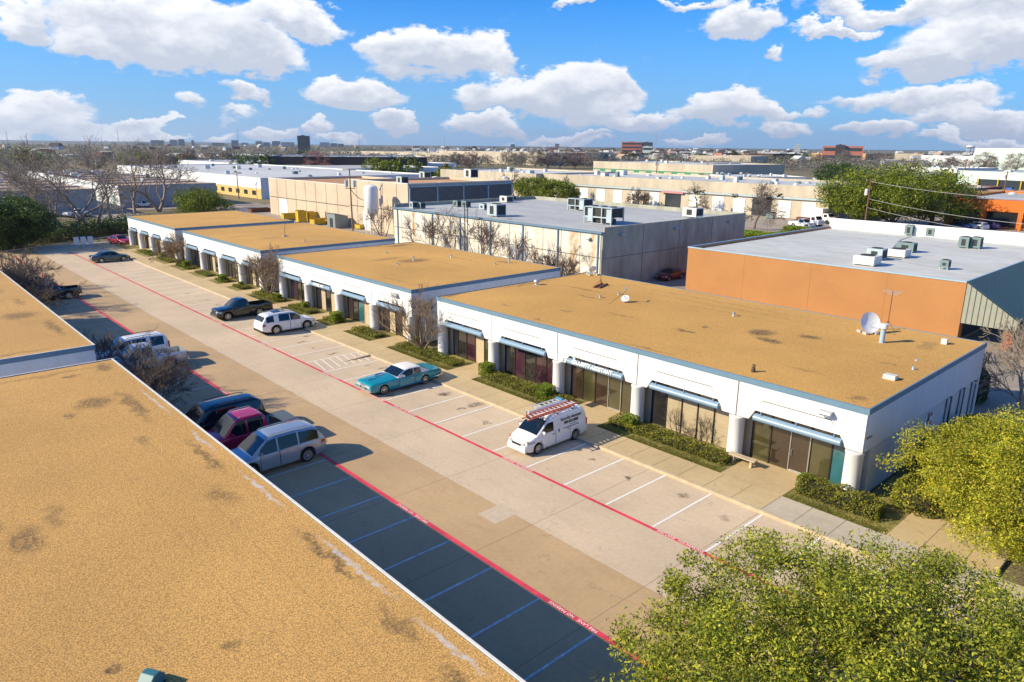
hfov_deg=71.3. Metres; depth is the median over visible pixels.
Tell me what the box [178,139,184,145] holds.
office block
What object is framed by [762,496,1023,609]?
sidewalk
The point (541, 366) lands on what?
window
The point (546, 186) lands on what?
evergreen tree
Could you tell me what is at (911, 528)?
side path
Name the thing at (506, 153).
bare tree
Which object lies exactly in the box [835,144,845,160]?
block
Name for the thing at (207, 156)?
bare tree
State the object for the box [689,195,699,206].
dock door
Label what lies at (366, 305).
door
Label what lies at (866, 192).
utility pole
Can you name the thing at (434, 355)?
hedge
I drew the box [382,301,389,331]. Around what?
window
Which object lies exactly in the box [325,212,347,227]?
yard shed
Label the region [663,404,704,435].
bare shrub
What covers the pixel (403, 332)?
window
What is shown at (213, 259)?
window
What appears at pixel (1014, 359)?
bare tree
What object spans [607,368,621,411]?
door
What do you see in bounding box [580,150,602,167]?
bare tree
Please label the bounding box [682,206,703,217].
rooftop unit
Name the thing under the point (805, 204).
dock door
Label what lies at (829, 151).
brick office
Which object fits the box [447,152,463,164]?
bare tree
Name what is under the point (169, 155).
bare tree
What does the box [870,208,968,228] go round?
overhead wire
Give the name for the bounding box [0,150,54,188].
bare tree
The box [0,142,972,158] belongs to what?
woodland
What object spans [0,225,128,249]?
brush
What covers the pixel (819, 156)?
bare tree
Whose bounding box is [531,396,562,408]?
ladder
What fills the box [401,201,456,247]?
bare tree
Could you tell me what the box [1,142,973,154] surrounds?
woodland
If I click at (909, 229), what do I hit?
rooftop unit
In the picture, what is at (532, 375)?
bare shrub
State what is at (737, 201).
dock door
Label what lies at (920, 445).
dark bush
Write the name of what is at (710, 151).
building
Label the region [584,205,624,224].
condenser bank
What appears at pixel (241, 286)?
hedge
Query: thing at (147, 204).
parked car
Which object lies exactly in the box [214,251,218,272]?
door
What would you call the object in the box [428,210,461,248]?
bare tree
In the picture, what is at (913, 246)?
rooftop unit
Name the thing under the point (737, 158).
building
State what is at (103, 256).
parked car
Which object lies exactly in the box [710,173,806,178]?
building
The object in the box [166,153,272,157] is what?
white building
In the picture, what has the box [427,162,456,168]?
white building
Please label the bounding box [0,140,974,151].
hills
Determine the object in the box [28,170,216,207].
grey building
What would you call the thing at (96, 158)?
bare tree
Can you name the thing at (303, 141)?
office tower
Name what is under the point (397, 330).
window
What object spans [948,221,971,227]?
parked car
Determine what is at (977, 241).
rooftop unit
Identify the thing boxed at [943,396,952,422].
window
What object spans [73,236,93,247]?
mailbox cluster
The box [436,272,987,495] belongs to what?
office building
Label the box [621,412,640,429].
boxwood shrub
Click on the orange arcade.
(1005, 208)
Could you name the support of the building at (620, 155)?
on the ground
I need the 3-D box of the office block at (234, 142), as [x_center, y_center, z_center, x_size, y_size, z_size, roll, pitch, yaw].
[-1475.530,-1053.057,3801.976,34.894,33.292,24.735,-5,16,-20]
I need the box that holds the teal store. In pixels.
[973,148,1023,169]
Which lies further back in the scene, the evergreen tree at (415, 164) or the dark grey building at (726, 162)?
the dark grey building at (726, 162)
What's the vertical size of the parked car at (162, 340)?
1.995 m
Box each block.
[150,140,163,145]
[169,139,177,145]
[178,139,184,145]
[212,143,223,145]
[231,140,237,145]
[272,141,280,146]
[281,142,294,146]
[320,142,329,146]
[794,145,799,153]
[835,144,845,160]
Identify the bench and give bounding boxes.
[728,451,757,467]
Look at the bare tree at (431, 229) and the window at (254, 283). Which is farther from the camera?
the bare tree at (431, 229)
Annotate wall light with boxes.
[817,408,832,417]
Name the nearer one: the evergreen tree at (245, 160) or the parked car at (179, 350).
the parked car at (179, 350)
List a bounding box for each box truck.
[794,216,824,226]
[805,207,835,223]
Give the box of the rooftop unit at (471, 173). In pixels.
[464,169,477,177]
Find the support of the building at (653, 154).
on the ground
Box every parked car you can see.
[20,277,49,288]
[35,281,81,298]
[62,208,90,216]
[89,250,129,262]
[95,331,169,359]
[107,234,129,243]
[114,342,189,371]
[135,200,155,207]
[185,392,265,430]
[206,406,297,449]
[210,297,272,320]
[231,419,325,471]
[254,308,315,333]
[355,361,442,394]
[655,267,685,280]
[788,218,815,227]
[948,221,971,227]
[968,221,989,229]
[982,220,1000,228]
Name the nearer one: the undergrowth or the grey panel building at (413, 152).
the undergrowth
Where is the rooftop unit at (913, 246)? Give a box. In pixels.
[896,241,917,252]
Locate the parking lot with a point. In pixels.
(645, 556)
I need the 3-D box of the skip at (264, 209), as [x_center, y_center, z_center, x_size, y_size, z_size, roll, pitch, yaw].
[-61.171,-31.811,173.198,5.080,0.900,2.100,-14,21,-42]
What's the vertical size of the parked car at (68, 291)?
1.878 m
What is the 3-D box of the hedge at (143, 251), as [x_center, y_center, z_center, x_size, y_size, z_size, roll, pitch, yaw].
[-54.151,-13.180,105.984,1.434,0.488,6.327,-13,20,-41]
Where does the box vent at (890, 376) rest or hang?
on the office building at (648, 352)
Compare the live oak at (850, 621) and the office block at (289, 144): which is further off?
the office block at (289, 144)
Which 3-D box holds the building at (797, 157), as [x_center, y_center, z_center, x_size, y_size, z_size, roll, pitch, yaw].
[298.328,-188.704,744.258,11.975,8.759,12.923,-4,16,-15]
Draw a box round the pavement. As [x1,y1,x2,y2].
[0,249,776,681]
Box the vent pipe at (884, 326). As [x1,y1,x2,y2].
[879,323,888,342]
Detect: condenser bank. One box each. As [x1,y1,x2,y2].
[567,197,592,210]
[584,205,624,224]
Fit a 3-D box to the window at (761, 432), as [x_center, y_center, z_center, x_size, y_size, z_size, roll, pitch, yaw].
[13.040,4.869,37.312,0.100,3.118,1.052,-13,20,-41]
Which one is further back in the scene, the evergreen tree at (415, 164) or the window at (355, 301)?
the evergreen tree at (415, 164)
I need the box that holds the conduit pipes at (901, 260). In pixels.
[872,234,938,267]
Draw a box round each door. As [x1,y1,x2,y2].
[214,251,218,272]
[279,199,287,214]
[363,211,370,229]
[363,296,369,324]
[580,188,587,197]
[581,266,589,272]
[596,189,604,201]
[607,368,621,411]
[613,190,621,202]
[649,192,659,205]
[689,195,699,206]
[712,196,723,210]
[733,198,744,212]
[777,201,790,217]
[787,422,811,473]
[801,202,815,216]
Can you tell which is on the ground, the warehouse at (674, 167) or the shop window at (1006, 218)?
the warehouse at (674, 167)
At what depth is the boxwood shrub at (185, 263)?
93.97 m
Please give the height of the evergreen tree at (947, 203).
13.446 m
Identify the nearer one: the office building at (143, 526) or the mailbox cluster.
the office building at (143, 526)
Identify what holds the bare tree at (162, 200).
on the ground
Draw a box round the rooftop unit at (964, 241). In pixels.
[957,236,970,248]
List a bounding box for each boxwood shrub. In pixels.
[181,260,190,266]
[218,274,227,282]
[274,293,282,299]
[300,301,309,306]
[329,310,343,322]
[478,361,495,375]
[535,382,555,400]
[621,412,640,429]
[796,472,815,485]
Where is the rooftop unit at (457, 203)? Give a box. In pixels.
[453,200,461,206]
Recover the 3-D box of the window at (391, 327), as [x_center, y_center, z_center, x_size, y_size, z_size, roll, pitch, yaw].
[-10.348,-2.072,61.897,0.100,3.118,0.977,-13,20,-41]
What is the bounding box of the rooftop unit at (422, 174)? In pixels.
[419,171,430,177]
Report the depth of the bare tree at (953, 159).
550.90 m
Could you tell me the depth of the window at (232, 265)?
86.79 m
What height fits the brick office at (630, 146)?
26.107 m
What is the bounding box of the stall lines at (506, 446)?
[96,260,960,613]
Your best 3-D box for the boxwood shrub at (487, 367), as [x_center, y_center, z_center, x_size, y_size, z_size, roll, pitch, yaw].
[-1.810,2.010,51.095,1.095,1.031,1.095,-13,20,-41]
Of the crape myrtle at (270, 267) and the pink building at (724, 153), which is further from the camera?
the pink building at (724, 153)
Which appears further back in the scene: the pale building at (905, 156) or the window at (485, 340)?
the pale building at (905, 156)
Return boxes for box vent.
[883,372,898,380]
[941,338,948,344]
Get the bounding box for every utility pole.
[236,171,240,198]
[342,169,355,230]
[864,180,875,219]
[1003,171,1010,190]
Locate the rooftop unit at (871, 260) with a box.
[853,253,881,266]
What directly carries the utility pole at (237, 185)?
on the ground
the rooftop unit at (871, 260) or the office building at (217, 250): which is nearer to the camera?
the rooftop unit at (871, 260)
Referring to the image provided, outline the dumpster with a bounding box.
[766,211,775,218]
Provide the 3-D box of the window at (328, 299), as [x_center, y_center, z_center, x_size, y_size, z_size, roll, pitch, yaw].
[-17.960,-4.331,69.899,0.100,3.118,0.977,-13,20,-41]
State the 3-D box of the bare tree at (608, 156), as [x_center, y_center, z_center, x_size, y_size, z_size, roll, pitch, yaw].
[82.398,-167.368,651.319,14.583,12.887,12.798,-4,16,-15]
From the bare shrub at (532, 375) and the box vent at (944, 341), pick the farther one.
the bare shrub at (532, 375)
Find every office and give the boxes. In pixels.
[621,141,641,152]
[642,146,651,155]
[822,145,863,159]
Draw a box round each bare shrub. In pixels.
[515,362,541,384]
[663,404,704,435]
[676,414,713,441]
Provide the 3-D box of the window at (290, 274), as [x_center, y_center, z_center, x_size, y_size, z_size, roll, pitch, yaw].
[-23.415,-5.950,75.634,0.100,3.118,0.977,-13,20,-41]
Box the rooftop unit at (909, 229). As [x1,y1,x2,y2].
[904,224,914,234]
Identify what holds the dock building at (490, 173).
on the ground
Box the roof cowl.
[137,668,166,681]
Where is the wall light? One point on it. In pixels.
(825, 412)
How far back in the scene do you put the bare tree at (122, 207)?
141.82 m
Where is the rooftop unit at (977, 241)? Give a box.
[969,236,983,248]
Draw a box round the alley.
[211,204,1023,422]
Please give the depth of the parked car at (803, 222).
149.14 m
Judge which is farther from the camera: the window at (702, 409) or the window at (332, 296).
the window at (332, 296)
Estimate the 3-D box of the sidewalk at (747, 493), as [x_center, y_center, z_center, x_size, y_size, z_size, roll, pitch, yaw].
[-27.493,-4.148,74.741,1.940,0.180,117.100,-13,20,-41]
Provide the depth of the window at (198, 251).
94.86 m
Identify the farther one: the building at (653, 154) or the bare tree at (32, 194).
the building at (653, 154)
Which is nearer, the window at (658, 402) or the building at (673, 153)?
the window at (658, 402)
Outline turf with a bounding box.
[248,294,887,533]
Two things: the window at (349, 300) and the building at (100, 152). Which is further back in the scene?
the building at (100, 152)
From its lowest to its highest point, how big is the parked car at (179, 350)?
1.928 m
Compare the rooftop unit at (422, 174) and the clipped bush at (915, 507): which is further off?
the rooftop unit at (422, 174)
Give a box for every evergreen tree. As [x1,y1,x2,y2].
[0,144,54,174]
[0,191,66,249]
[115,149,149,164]
[171,184,239,212]
[228,155,265,163]
[248,154,275,164]
[361,156,389,171]
[369,158,403,171]
[392,156,423,172]
[434,165,463,176]
[512,174,553,196]
[532,178,581,198]
[811,161,861,180]
[813,176,907,220]
[826,157,972,222]
[895,164,991,225]
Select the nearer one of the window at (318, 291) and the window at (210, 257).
the window at (318, 291)
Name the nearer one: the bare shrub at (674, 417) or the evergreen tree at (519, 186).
the bare shrub at (674, 417)
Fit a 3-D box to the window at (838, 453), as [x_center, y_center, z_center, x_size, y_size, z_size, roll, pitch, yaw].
[15.882,5.712,34.325,0.100,3.118,1.052,-13,20,-41]
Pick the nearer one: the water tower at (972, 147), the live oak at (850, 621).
the live oak at (850, 621)
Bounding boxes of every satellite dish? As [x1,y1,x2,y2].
[586,266,598,275]
[609,287,628,303]
[857,312,879,334]
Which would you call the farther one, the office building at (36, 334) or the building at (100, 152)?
the building at (100, 152)
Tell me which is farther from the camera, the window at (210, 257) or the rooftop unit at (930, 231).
the rooftop unit at (930, 231)
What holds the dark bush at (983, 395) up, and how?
on the alley
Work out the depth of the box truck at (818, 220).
151.08 m
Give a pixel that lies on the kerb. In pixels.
(758, 510)
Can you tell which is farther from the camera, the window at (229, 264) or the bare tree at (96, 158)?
the bare tree at (96, 158)
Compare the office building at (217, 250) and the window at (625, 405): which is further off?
the office building at (217, 250)
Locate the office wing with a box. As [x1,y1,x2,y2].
[641,142,652,151]
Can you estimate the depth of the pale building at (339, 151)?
1105.21 m
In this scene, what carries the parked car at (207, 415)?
on the pavement
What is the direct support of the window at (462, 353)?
in the office building at (648, 352)
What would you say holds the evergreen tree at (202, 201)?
on the ground
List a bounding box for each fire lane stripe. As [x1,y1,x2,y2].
[14,252,938,679]
[360,390,384,400]
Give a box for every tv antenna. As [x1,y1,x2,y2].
[593,256,607,288]
[880,290,903,330]
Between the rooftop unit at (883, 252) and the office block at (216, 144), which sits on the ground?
the office block at (216, 144)
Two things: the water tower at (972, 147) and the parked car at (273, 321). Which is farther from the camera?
the water tower at (972, 147)
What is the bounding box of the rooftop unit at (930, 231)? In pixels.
[925,227,934,236]
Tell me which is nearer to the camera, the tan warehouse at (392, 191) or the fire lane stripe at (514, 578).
the fire lane stripe at (514, 578)
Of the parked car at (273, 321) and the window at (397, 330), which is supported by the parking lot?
the parked car at (273, 321)
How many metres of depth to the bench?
36.98 m
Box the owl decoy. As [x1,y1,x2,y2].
[751,364,755,372]
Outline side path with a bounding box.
[887,485,1023,575]
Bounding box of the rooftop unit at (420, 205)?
[417,202,425,208]
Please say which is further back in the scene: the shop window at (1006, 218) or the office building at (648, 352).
the shop window at (1006, 218)
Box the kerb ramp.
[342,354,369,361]
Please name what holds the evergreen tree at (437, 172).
on the ground
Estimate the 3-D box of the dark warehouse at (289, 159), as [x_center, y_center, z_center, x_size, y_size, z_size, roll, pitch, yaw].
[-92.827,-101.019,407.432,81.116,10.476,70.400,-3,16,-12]
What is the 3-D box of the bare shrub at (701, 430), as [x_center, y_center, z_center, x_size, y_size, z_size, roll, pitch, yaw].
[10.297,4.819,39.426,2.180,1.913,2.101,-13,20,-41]
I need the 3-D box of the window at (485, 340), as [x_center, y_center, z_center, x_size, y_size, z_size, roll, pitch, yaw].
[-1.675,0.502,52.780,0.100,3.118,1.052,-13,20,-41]
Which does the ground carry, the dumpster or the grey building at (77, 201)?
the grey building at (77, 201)
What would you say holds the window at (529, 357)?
in the office building at (648, 352)
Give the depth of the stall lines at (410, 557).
27.86 m
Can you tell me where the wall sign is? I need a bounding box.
[928,411,932,423]
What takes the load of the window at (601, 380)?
in the office building at (648, 352)
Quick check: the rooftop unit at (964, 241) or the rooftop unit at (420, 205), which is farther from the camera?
the rooftop unit at (420, 205)
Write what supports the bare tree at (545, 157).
on the ground
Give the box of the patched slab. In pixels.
[478,503,519,523]
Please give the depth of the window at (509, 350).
51.24 m
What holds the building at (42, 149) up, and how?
on the ground
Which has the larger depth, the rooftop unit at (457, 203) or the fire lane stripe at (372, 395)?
the rooftop unit at (457, 203)
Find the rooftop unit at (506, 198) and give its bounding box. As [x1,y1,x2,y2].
[500,195,512,202]
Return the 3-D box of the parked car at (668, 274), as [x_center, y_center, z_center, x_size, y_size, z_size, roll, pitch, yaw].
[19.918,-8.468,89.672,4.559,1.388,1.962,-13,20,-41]
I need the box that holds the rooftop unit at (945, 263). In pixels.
[939,259,951,269]
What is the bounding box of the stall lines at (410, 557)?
[38,275,656,681]
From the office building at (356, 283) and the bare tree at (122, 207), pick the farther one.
the bare tree at (122, 207)
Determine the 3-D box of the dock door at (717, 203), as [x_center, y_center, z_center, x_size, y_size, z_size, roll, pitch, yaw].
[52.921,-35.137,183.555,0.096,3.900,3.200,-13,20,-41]
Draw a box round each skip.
[248,207,270,211]
[281,213,295,219]
[295,210,306,221]
[306,211,317,221]
[310,217,325,224]
[355,223,363,228]
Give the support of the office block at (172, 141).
on the ground
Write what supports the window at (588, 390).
in the office building at (648, 352)
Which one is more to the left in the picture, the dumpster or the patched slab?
the patched slab
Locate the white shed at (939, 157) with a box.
[921,155,972,165]
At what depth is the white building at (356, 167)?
361.34 m
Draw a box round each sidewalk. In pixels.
[94,243,780,508]
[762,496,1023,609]
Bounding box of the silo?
[364,185,378,234]
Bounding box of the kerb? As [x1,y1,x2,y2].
[0,234,1020,615]
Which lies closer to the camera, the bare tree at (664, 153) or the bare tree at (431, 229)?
the bare tree at (431, 229)
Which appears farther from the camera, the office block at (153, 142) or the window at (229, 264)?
the office block at (153, 142)
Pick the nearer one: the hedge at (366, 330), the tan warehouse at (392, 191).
the hedge at (366, 330)
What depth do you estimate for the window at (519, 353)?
50.51 m
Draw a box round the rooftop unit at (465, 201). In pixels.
[461,200,470,207]
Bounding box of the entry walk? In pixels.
[127,248,798,495]
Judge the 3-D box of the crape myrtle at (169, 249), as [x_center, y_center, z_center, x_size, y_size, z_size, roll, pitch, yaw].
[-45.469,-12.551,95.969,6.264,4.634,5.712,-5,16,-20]
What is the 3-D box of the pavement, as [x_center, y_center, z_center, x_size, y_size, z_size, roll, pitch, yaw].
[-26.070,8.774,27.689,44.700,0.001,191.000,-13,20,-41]
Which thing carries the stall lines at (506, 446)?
on the parking lot
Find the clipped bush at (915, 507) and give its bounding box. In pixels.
[890,468,952,519]
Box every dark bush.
[916,431,973,475]
[950,414,991,437]
[975,368,991,404]
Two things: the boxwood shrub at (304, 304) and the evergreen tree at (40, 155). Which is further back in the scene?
the evergreen tree at (40, 155)
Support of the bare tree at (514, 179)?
on the ground
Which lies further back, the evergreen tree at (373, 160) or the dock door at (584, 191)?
the evergreen tree at (373, 160)
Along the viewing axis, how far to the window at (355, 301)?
66.37 m
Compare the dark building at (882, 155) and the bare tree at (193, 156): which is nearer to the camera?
the bare tree at (193, 156)
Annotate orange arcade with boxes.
[943,191,1023,230]
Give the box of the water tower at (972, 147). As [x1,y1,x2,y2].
[966,145,974,155]
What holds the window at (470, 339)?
in the office building at (648, 352)
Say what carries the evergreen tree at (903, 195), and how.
on the alley
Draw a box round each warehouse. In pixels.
[268,154,426,165]
[268,176,385,226]
[348,177,512,233]
[361,151,438,161]
[391,196,745,281]
[439,150,608,165]
[593,159,784,174]
[811,153,873,159]
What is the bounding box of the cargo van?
[507,402,586,453]
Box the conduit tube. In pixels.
[527,399,566,413]
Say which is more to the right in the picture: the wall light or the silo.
the wall light
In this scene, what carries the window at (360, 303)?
in the office building at (356, 283)
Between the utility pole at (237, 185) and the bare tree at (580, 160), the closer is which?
the utility pole at (237, 185)
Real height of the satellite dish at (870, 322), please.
1.413 m
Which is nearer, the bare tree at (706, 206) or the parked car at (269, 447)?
the parked car at (269, 447)
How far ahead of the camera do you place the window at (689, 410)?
40.51 m
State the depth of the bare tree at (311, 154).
367.72 m
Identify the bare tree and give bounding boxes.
[0,133,142,229]
[0,134,148,232]
[0,145,46,211]
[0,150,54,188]
[0,245,63,283]
[0,260,49,297]
[2,256,87,310]
[11,150,41,169]
[43,138,137,218]
[77,328,132,362]
[78,149,109,169]
[83,136,200,211]
[94,136,177,213]
[97,324,186,406]
[107,191,130,216]
[124,329,200,405]
[148,148,175,164]
[178,150,199,159]
[196,151,220,159]
[218,151,234,159]
[302,150,331,164]
[358,200,392,236]
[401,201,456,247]
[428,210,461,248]
[444,214,510,255]
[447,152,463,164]
[458,151,480,167]
[497,231,539,260]
[499,169,528,195]
[501,150,516,161]
[512,152,526,163]
[525,148,544,168]
[531,243,585,275]
[535,146,559,168]
[545,145,575,168]
[557,175,575,195]
[564,150,585,168]
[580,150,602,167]
[598,151,609,158]
[625,187,655,204]
[654,150,670,158]
[683,181,711,209]
[732,179,788,229]
[814,154,827,161]
[836,149,852,161]
[942,156,959,166]
[969,151,999,167]
[977,313,1023,416]
[999,153,1023,169]
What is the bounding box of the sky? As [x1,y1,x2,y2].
[0,0,1023,150]
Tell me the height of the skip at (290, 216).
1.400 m
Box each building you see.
[0,171,98,214]
[0,271,95,376]
[0,358,525,681]
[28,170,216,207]
[38,148,54,152]
[48,143,63,149]
[97,151,112,155]
[117,164,418,198]
[127,210,293,260]
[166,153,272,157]
[180,159,440,172]
[182,222,394,290]
[277,242,560,342]
[323,151,359,154]
[411,151,438,154]
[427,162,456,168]
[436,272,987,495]
[440,167,606,196]
[543,170,863,218]
[616,154,627,159]
[652,153,664,158]
[668,151,675,155]
[683,161,763,163]
[685,218,1023,349]
[691,154,768,163]
[706,150,713,154]
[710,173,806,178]
[714,153,741,154]
[742,153,772,155]
[758,153,797,161]
[790,156,804,163]
[863,153,894,158]
[894,153,927,159]
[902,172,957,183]
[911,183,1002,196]
[916,165,997,172]
[956,170,1023,189]
[968,189,1023,193]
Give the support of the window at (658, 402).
in the office building at (648, 352)
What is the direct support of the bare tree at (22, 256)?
on the pavement
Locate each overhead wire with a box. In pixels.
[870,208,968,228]
[871,181,1015,198]
[871,199,1020,223]
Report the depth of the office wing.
1233.81 m
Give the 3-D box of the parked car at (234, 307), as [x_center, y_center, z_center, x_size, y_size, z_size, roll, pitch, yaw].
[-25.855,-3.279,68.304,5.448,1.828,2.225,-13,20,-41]
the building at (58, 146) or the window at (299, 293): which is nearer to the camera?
the window at (299, 293)
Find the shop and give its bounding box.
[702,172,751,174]
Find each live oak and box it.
[587,525,1023,681]
[875,402,1023,568]
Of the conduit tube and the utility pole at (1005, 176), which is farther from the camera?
the utility pole at (1005, 176)
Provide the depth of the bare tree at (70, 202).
123.67 m
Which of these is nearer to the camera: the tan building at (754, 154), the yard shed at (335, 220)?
the yard shed at (335, 220)
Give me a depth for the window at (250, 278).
83.21 m
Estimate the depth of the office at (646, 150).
1187.81 m
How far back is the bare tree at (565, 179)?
210.90 m
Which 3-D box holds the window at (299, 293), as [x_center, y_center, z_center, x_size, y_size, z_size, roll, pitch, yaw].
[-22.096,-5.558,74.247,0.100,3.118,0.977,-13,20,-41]
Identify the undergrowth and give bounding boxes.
[40,213,149,242]
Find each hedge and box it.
[136,249,157,255]
[156,256,174,262]
[175,263,195,269]
[194,269,214,276]
[214,277,232,282]
[232,283,251,289]
[252,290,286,301]
[288,302,319,313]
[322,315,345,323]
[351,325,385,337]
[395,341,464,366]
[481,369,574,402]
[607,411,731,466]
[744,229,774,237]
[782,225,812,231]
[794,474,886,521]
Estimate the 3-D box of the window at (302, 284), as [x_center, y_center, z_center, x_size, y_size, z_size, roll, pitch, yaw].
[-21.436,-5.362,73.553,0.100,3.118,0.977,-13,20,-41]
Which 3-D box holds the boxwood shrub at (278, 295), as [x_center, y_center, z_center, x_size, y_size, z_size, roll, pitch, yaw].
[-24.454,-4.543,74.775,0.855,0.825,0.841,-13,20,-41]
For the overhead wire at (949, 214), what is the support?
attached to the utility pole at (866, 192)
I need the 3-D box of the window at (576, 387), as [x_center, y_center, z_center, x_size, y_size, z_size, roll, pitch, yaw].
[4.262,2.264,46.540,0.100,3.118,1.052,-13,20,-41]
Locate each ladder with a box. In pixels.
[522,400,577,420]
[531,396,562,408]
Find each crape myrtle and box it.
[148,231,183,262]
[228,242,283,294]
[368,281,455,348]
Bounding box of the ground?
[0,143,1023,647]
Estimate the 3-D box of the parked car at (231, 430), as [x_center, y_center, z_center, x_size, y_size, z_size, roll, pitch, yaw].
[-14.607,4.772,38.872,5.768,2.026,2.262,-13,20,-41]
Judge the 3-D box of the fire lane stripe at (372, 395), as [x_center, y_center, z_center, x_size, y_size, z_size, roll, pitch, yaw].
[-9.239,3.591,47.167,0.190,0.001,2.800,-13,20,-41]
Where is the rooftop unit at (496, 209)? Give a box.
[487,203,505,216]
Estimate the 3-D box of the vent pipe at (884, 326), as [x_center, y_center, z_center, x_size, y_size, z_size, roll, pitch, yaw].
[22.511,-0.461,43.321,0.660,1.240,0.660,-13,20,-41]
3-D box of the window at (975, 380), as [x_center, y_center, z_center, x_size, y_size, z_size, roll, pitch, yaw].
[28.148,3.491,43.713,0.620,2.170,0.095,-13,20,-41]
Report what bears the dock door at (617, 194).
in the dock building at (667, 190)
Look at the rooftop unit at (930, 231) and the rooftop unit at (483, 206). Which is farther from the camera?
the rooftop unit at (483, 206)
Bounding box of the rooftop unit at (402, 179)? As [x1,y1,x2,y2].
[396,176,408,182]
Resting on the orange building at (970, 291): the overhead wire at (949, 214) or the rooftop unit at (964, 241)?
the rooftop unit at (964, 241)
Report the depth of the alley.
64.59 m
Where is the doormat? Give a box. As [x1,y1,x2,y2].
[585,402,599,407]
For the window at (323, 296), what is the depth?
70.74 m
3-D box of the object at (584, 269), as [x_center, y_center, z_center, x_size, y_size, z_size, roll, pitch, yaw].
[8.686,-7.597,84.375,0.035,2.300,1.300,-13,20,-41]
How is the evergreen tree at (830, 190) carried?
on the alley
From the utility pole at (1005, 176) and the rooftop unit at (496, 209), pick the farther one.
the utility pole at (1005, 176)
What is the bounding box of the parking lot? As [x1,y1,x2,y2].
[31,236,1023,681]
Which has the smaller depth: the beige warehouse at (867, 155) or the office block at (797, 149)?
the beige warehouse at (867, 155)
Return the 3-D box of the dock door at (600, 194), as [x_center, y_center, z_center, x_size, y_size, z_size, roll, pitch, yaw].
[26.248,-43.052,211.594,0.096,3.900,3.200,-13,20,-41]
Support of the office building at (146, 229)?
on the ground
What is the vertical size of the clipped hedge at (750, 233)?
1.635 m
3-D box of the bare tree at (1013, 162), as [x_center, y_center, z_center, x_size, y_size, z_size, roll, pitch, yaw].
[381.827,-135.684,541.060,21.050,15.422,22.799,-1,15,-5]
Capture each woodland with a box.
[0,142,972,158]
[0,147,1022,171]
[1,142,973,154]
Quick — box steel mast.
[464,203,467,250]
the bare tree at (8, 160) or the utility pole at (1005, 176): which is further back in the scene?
the utility pole at (1005, 176)
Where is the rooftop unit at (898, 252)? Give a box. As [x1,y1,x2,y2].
[887,247,911,257]
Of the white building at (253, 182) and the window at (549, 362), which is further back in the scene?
the white building at (253, 182)
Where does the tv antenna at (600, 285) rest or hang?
on the office building at (648, 352)
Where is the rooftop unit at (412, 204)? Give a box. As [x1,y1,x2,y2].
[409,201,417,208]
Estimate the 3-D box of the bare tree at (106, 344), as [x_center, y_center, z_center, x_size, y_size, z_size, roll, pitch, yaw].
[-28.517,1.109,47.769,5.792,4.655,7.533,-13,21,-41]
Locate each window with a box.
[194,246,197,265]
[197,247,200,266]
[208,250,212,270]
[211,251,215,271]
[227,255,231,277]
[230,256,234,278]
[233,257,237,279]
[248,261,252,284]
[252,263,255,285]
[288,274,293,298]
[292,274,297,299]
[296,276,301,301]
[301,280,304,301]
[315,281,321,308]
[320,283,326,310]
[325,284,330,311]
[330,286,334,311]
[347,291,352,319]
[352,292,358,320]
[358,294,363,322]
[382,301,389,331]
[389,303,395,334]
[395,305,401,335]
[401,307,406,337]
[449,320,457,355]
[458,323,466,358]
[466,325,474,361]
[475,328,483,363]
[484,338,488,363]
[505,337,514,374]
[514,340,524,378]
[525,343,535,382]
[535,346,545,383]
[546,353,552,385]
[570,356,583,398]
[582,360,595,401]
[594,364,609,406]
[620,372,631,413]
[650,380,667,427]
[665,385,682,432]
[680,389,698,437]
[695,394,715,443]
[712,399,729,448]
[749,411,772,462]
[768,416,792,469]
[807,427,833,482]
[828,434,844,487]
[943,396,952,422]
[952,211,1023,227]
[956,388,965,420]
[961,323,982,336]
[966,380,976,413]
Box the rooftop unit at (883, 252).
[866,247,887,259]
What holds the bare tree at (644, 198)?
on the alley
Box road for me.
[90,202,260,221]
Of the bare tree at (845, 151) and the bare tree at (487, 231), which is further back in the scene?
the bare tree at (845, 151)
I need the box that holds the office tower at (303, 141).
[297,135,310,151]
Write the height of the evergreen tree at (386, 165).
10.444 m
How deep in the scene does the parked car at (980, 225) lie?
147.71 m
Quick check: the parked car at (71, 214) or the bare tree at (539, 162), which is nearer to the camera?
the parked car at (71, 214)
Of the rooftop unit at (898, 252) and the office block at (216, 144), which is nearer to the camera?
the rooftop unit at (898, 252)
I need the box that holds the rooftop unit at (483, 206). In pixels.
[479,203,486,209]
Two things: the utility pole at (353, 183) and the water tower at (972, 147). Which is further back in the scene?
the water tower at (972, 147)
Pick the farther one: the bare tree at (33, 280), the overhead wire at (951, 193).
the overhead wire at (951, 193)

